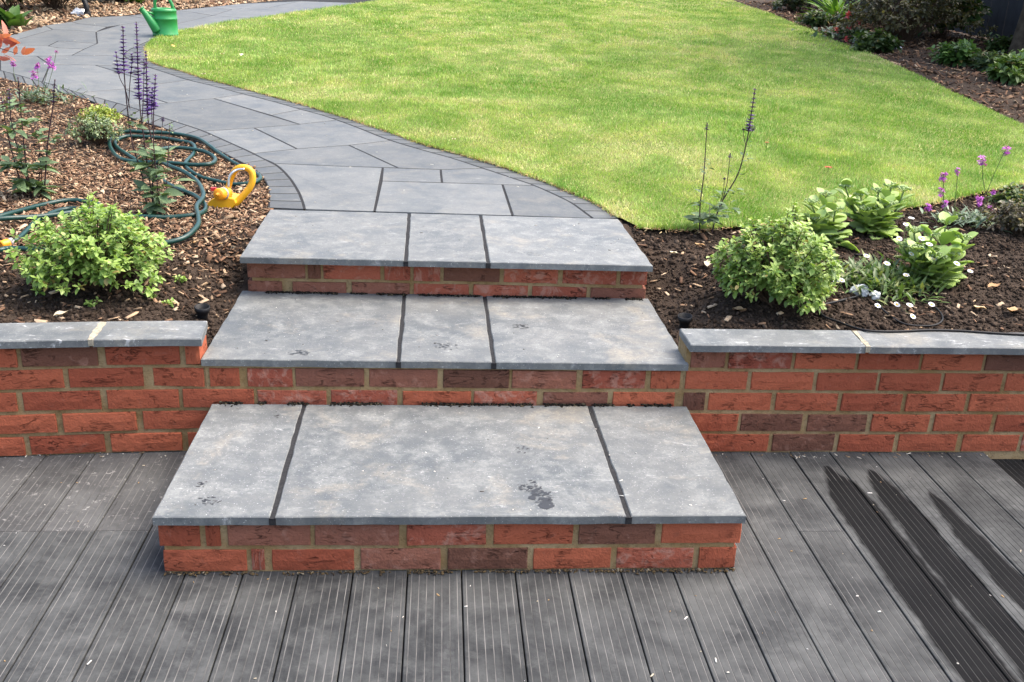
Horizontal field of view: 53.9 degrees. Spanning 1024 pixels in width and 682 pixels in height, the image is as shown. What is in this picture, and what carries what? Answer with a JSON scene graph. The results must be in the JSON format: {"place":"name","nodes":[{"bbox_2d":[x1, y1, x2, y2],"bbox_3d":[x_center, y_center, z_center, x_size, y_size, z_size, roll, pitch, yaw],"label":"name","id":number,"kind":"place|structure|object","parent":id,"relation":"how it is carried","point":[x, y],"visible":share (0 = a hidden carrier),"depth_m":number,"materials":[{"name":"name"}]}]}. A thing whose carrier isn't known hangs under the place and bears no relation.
{"place":"outdoors","nodes":[
{"label":"outdoors","id":0,"kind":"place"},
{"bbox_2d":[0,0,617,218],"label":"path","id":1,"kind":"structure","parent":0,"point":[300,157],"depth_m":5.90,"materials":[{"name":"grey stone"}]},
{"bbox_2d":[138,0,178,36],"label":"watering can","id":2,"kind":"object","parent":1,"relation":"on","point":[161,20],"visible":0.97,"depth_m":9.72,"materials":[{"name":"green plastic"}]},
{"bbox_2d":[0,0,1023,348],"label":"garden soil","id":3,"kind":"structure","parent":0,"point":[646,250],"depth_m":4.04,"materials":[{"name":"brown soil"}]},
{"bbox_2d":[0,21,34,60],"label":"nandina","id":4,"kind":"object","parent":3,"relation":"on","point":[6,38],"visible":1,"depth_m":6.09,"materials":[{"name":"orange plant"}]},
{"bbox_2d":[0,0,34,9],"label":"border shrub","id":5,"kind":"object","parent":3,"relation":"on","point":[6,4],"visible":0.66,"depth_m":11.45,"materials":[{"name":"green plant"}]},
{"bbox_2d":[0,5,35,27],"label":"strappy plant","id":6,"kind":"object","parent":3,"relation":"on","point":[12,16],"visible":0.94,"depth_m":9.95,"materials":[{"name":"green plant"}]},
{"bbox_2d":[0,77,63,199],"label":"salvia","id":7,"kind":"object","parent":3,"relation":"on","point":[27,184],"visible":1,"depth_m":4.44,"materials":[{"name":"green plant"}]},
{"bbox_2d":[2,50,95,104],"bbox_3d":[-3.065,-1.715,6.563,0.680,0.362,0.495,1,21,-4],"label":"wallflower","id":8,"kind":"object","parent":3,"relation":"on","point":[37,91],"visible":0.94,"depth_m":6.59,"materials":[{"name":"green plant"}]},
{"bbox_2d":[35,0,69,9],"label":"border shrub","id":9,"kind":"object","parent":3,"relation":"on","point":[54,4],"visible":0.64,"depth_m":11.65,"materials":[{"name":"green plant"}]},
{"bbox_2d":[53,311,66,315],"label":"fallen leaf","id":10,"kind":"object","parent":3,"relation":"on","point":[59,312],"visible":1,"depth_m":3.37,"materials":[{"name":"white plant"}]},
{"bbox_2d":[70,8,84,15],"bbox_3d":[-4.866,-3.694,11.337,0.204,0.110,0.133,1,21,-4],"label":"plastic scrap","id":11,"kind":"object","parent":3,"relation":"on","point":[77,11],"visible":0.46,"depth_m":11.29,"materials":[{"name":"white plastic"}]},
{"bbox_2d":[81,0,90,16],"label":"black pipe","id":12,"kind":"object","parent":3,"relation":"on","point":[86,7],"visible":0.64,"depth_m":11.21,"materials":[{"name":"plastic"}]},
{"bbox_2d":[3,191,174,296],"bbox_3d":[-1.475,-0.345,3.571,0.557,0.338,0.531,1,21,-4],"label":"leafy shrub","id":13,"kind":"object","parent":3,"relation":"on","point":[86,257],"visible":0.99,"depth_m":3.45,"materials":[{"name":"green plant"}]},
{"bbox_2d":[83,296,102,306],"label":"seedling","id":14,"kind":"object","parent":3,"relation":"on","point":[89,302],"visible":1,"depth_m":3.45,"materials":[{"name":"green plant"}]},
{"bbox_2d":[65,111,126,145],"bbox_3d":[-2.302,-1.163,5.545,0.303,0.193,0.286,18,26,37],"label":"mound plant","id":15,"kind":"object","parent":3,"relation":"on","point":[92,131],"visible":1,"depth_m":5.52,"materials":[{"name":"green plant"}]},
{"bbox_2d":[78,103,122,123],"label":"yellow green plant","id":16,"kind":"object","parent":3,"relation":"on","point":[104,111],"visible":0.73,"depth_m":6.04,"materials":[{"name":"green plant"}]},
{"bbox_2d":[0,78,273,316],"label":"bark mulch","id":17,"kind":"object","parent":3,"relation":"on","point":[77,181],"visible":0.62,"depth_m":4.75,"materials":[{"name":"brown wood"}]},
{"bbox_2d":[0,129,261,252],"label":"garden hose","id":18,"kind":"object","parent":17,"relation":"on","point":[11,216],"visible":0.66,"depth_m":4.69,"materials":[{"name":"teal rubber"}]},
{"bbox_2d":[208,164,255,207],"bbox_3d":[-1.233,-0.677,4.435,0.208,0.194,0.150,1,21,-4],"label":"lawn sprinkler","id":19,"kind":"object","parent":17,"relation":"on","point":[225,196],"visible":0.98,"depth_m":4.43,"materials":[{"name":"yellow plastic"}]},
{"bbox_2d":[0,0,276,34],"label":"bark mulch","id":20,"kind":"object","parent":3,"relation":"on","point":[115,8],"visible":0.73,"depth_m":11.88,"materials":[{"name":"brown wood"}]},
{"bbox_2d":[126,0,143,2],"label":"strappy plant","id":21,"kind":"object","parent":20,"relation":"on","point":[138,1],"visible":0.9,"depth_m":12.69,"materials":[{"name":"green plant"}]},
{"bbox_2d":[142,290,155,297],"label":"seedling","id":22,"kind":"object","parent":3,"relation":"on","point":[152,296],"visible":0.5,"depth_m":3.54,"materials":[{"name":"green plant"}]},
{"bbox_2d":[114,22,194,214],"bbox_3d":[-1.496,-0.897,4.165,0.283,0.806,0.220,12,23,26],"label":"salvia","id":23,"kind":"object","parent":3,"relation":"on","point":[158,202],"visible":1,"depth_m":4.20,"materials":[{"name":"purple plant"}]},
{"bbox_2d":[161,297,174,306],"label":"seedling","id":24,"kind":"object","parent":3,"relation":"on","point":[168,301],"visible":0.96,"depth_m":3.52,"materials":[{"name":"green plant"}]},
{"bbox_2d":[172,274,186,282],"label":"seedling","id":25,"kind":"object","parent":3,"relation":"on","point":[179,279],"visible":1,"depth_m":3.71,"materials":[{"name":"green plant"}]},
{"bbox_2d":[194,303,209,319],"bbox_3d":[-1.077,-0.070,3.514,0.053,0.113,0.054,1,21,-4],"label":"garden spotlight","id":26,"kind":"object","parent":3,"relation":"on","point":[202,310],"visible":0.78,"depth_m":3.50,"materials":[{"name":"black plastic"}]},
{"bbox_2d":[0,196,1023,330],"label":"twig litter","id":27,"kind":"object","parent":3,"relation":"on","point":[702,235],"visible":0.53,"depth_m":3.72,"materials":[{"name":"brown plant"}]},
{"bbox_2d":[678,313,692,328],"bbox_3d":[0.618,-0.040,3.625,0.053,0.113,0.054,1,21,-4],"label":"garden spotlight","id":28,"kind":"object","parent":3,"relation":"on","point":[684,319],"visible":0.77,"depth_m":3.61,"materials":[{"name":"black plastic"}]},
{"bbox_2d":[683,88,755,234],"bbox_3d":[0.874,-0.733,4.211,0.285,0.627,0.213,1,21,-4],"label":"salvia","id":29,"kind":"object","parent":3,"relation":"on","point":[699,217],"visible":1,"depth_m":4.25,"materials":[{"name":"green plant"}]},
{"bbox_2d":[732,306,744,310],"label":"fallen leaf","id":30,"kind":"object","parent":3,"relation":"on","point":[740,308],"visible":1,"depth_m":3.61,"materials":[{"name":"brown plant"}]},
{"bbox_2d":[706,199,843,315],"bbox_3d":[0.939,-0.295,3.603,0.477,0.392,0.477,1,21,-4],"label":"leafy shrub","id":31,"kind":"object","parent":3,"relation":"on","point":[775,269],"visible":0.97,"depth_m":3.54,"materials":[{"name":"green plant"}]},
{"bbox_2d":[770,0,813,11],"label":"border plant","id":32,"kind":"object","parent":3,"relation":"on","point":[793,4],"visible":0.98,"depth_m":15.19,"materials":[{"name":"green plant"}]},
{"bbox_2d":[795,7,832,26],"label":"border plant","id":33,"kind":"object","parent":3,"relation":"on","point":[818,19],"visible":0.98,"depth_m":13.14,"materials":[{"name":"green plant"}]},
{"bbox_2d":[801,188,859,252],"bbox_3d":[1.329,-0.511,4.242,0.240,0.246,0.223,1,21,-4],"label":"sedum","id":34,"kind":"object","parent":3,"relation":"on","point":[826,219],"visible":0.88,"depth_m":4.21,"materials":[{"name":"green plant"}]},
{"bbox_2d":[800,0,885,22],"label":"strappy plant","id":35,"kind":"object","parent":3,"relation":"on","point":[834,6],"visible":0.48,"depth_m":13.61,"materials":[{"name":"green plant"}]},
{"bbox_2d":[791,11,901,41],"bbox_3d":[3.950,-3.671,11.843,1.238,0.417,1.152,1,21,-4],"label":"pink flower plant","id":36,"kind":"object","parent":3,"relation":"on","point":[841,32],"visible":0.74,"depth_m":11.73,"materials":[{"name":"green plant"}]},
{"bbox_2d":[849,284,868,296],"bbox_3d":[1.314,-0.194,3.804,0.070,0.044,0.063,15,24,31],"label":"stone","id":37,"kind":"object","parent":3,"relation":"on","point":[865,292],"visible":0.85,"depth_m":3.79,"materials":[{"name":"grey stone"}]},
{"bbox_2d":[835,178,914,239],"bbox_3d":[1.601,-0.586,4.417,0.333,0.256,0.252,-14,26,-37],"label":"sedum","id":38,"kind":"object","parent":3,"relation":"on","point":[871,214],"visible":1,"depth_m":4.37,"materials":[{"name":"green plant"}]},
{"bbox_2d":[869,290,880,299],"bbox_3d":[1.359,-0.174,3.772,0.046,0.032,0.043,1,21,-4],"label":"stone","id":39,"kind":"object","parent":3,"relation":"on","point":[875,296],"visible":0.97,"depth_m":3.76,"materials":[{"name":"grey stone"}]},
{"bbox_2d":[850,27,905,52],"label":"border plant","id":40,"kind":"object","parent":3,"relation":"on","point":[878,40],"visible":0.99,"depth_m":10.76,"materials":[{"name":"green plant"}]},
{"bbox_2d":[734,0,1023,120],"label":"bark mulch","id":41,"kind":"object","parent":3,"relation":"on","point":[1014,90],"visible":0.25,"depth_m":10.03,"materials":[{"name":"brown wood"}]},
{"bbox_2d":[821,217,972,318],"bbox_3d":[1.413,-0.314,3.798,0.575,0.295,0.539,-7,23,-24],"label":"daisy plant","id":42,"kind":"object","parent":3,"relation":"on","point":[885,276],"visible":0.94,"depth_m":3.83,"materials":[{"name":"green plant"}]},
{"bbox_2d":[829,0,997,43],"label":"border shrub","id":43,"kind":"object","parent":3,"relation":"on","point":[905,20],"visible":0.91,"depth_m":11.62,"materials":[{"name":"green plant"}]},
{"bbox_2d":[811,0,1023,38],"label":"garden fence","id":44,"kind":"object","parent":3,"relation":"on","point":[1004,16],"visible":0.2,"depth_m":12.32,"materials":[{"name":"grey paint"}]},
{"bbox_2d":[819,254,1023,335],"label":"black cable","id":45,"kind":"object","parent":3,"relation":"on","point":[914,330],"visible":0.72,"depth_m":3.41,"materials":[{"name":"plastic"}]},
{"bbox_2d":[892,211,977,290],"bbox_3d":[1.639,-0.332,3.898,0.296,0.286,0.268,-9,23,-27],"label":"sedum","id":46,"kind":"object","parent":3,"relation":"on","point":[944,255],"visible":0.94,"depth_m":3.88,"materials":[{"name":"green plant"}]},
{"bbox_2d":[907,0,992,38],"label":"border shrub","id":47,"kind":"object","parent":3,"relation":"on","point":[971,18],"visible":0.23,"depth_m":12.28,"materials":[{"name":"green plant"}]},
{"bbox_2d":[927,38,980,66],"bbox_3d":[4.467,-2.872,10.063,0.522,0.314,0.446,1,21,-4],"label":"border plant","id":48,"kind":"object","parent":3,"relation":"on","point":[958,53],"visible":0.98,"depth_m":10.01,"materials":[{"name":"green plant"}]},
{"bbox_2d":[920,146,1010,232],"bbox_3d":[2.065,-0.701,4.557,0.429,0.376,0.364,7,21,12],"label":"wallflower","id":49,"kind":"object","parent":3,"relation":"on","point":[972,216],"visible":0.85,"depth_m":4.55,"materials":[{"name":"purple plant"}]},
{"bbox_2d":[966,49,1008,71],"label":"border plant","id":50,"kind":"object","parent":3,"relation":"on","point":[981,62],"visible":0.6,"depth_m":9.78,"materials":[{"name":"green plant"}]},
{"bbox_2d":[988,283,1000,286],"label":"fallen leaf","id":51,"kind":"object","parent":3,"relation":"on","point":[992,285],"visible":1,"depth_m":3.90,"materials":[{"name":"beige plant"}]},
{"bbox_2d":[983,32,1012,52],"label":"border plant","id":52,"kind":"object","parent":3,"relation":"on","point":[1000,43],"visible":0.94,"depth_m":11.13,"materials":[{"name":"green plant"}]},
{"bbox_2d":[980,194,1023,234],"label":"border plant","id":53,"kind":"object","parent":3,"relation":"on","point":[1013,222],"visible":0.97,"depth_m":4.42,"materials":[{"name":"green plant"}]},
{"bbox_2d":[982,49,1023,85],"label":"border plant","id":54,"kind":"object","parent":3,"relation":"on","point":[1010,69],"visible":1,"depth_m":9.06,"materials":[{"name":"green plant"}]},
{"bbox_2d":[983,182,1023,207],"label":"border plant","id":55,"kind":"object","parent":3,"relation":"on","point":[1010,193],"visible":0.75,"depth_m":5.07,"materials":[{"name":"green plant"}]},
{"bbox_2d":[1007,307,1021,311],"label":"fallen leaf","id":56,"kind":"object","parent":3,"relation":"on","point":[1011,309],"visible":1,"depth_m":3.70,"materials":[{"name":"beige plant"}]},
{"bbox_2d":[1007,3,1023,55],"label":"tree","id":57,"kind":"object","parent":3,"relation":"on","point":[1017,41],"visible":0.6,"depth_m":10.94,"materials":[{"name":"brown plant"}]},
{"bbox_2d":[144,0,1023,230],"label":"lawn","id":58,"kind":"structure","parent":0,"point":[546,152],"depth_m":7.52,"materials":[{"name":"green plant"}]},
{"bbox_2d":[141,43,1023,233],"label":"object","id":59,"kind":"object","parent":58,"relation":"on","point":[521,173],"visible":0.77,"depth_m":5.24,"materials":[{"name":"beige plant"}]},
{"label":"lower ground","id":60,"kind":"structure","parent":0,"visible":0},
{"bbox_2d":[0,451,1023,681],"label":"deck","id":61,"kind":"structure","parent":60,"relation":"on","point":[945,531],"depth_m":2.56,"materials":[{"name":"grey wood"}]},
{"bbox_2d":[0,321,207,456],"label":"retaining wall","id":62,"kind":"structure","parent":61,"relation":"on","point":[89,387],"depth_m":3.16,"materials":[{"name":"red brick"}]},
{"bbox_2d":[152,210,745,576],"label":"garden steps","id":63,"kind":"structure","parent":61,"relation":"on","point":[298,481],"depth_m":3.18,"materials":[{"name":"grey stone"}]},
{"bbox_2d":[195,219,691,512],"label":"tread litter","id":64,"kind":"object","parent":63,"relation":"on","point":[433,418],"visible":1,"depth_m":3.12,"materials":[{"name":"brown plant"}]},
{"bbox_2d":[25,452,993,458],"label":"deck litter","id":65,"kind":"object","parent":61,"relation":"on","point":[716,455],"visible":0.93,"depth_m":3.38,"materials":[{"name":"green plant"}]},
{"bbox_2d":[3,453,1020,681],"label":"deck litter","id":66,"kind":"object","parent":61,"relation":"on","point":[548,599],"visible":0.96,"depth_m":2.57,"materials":[{"name":"beige plant"}]},
{"bbox_2d":[678,329,1023,458],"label":"retaining wall","id":67,"kind":"structure","parent":60,"relation":"on","point":[757,390],"depth_m":3.35,"materials":[{"name":"red brick"}]}
]}

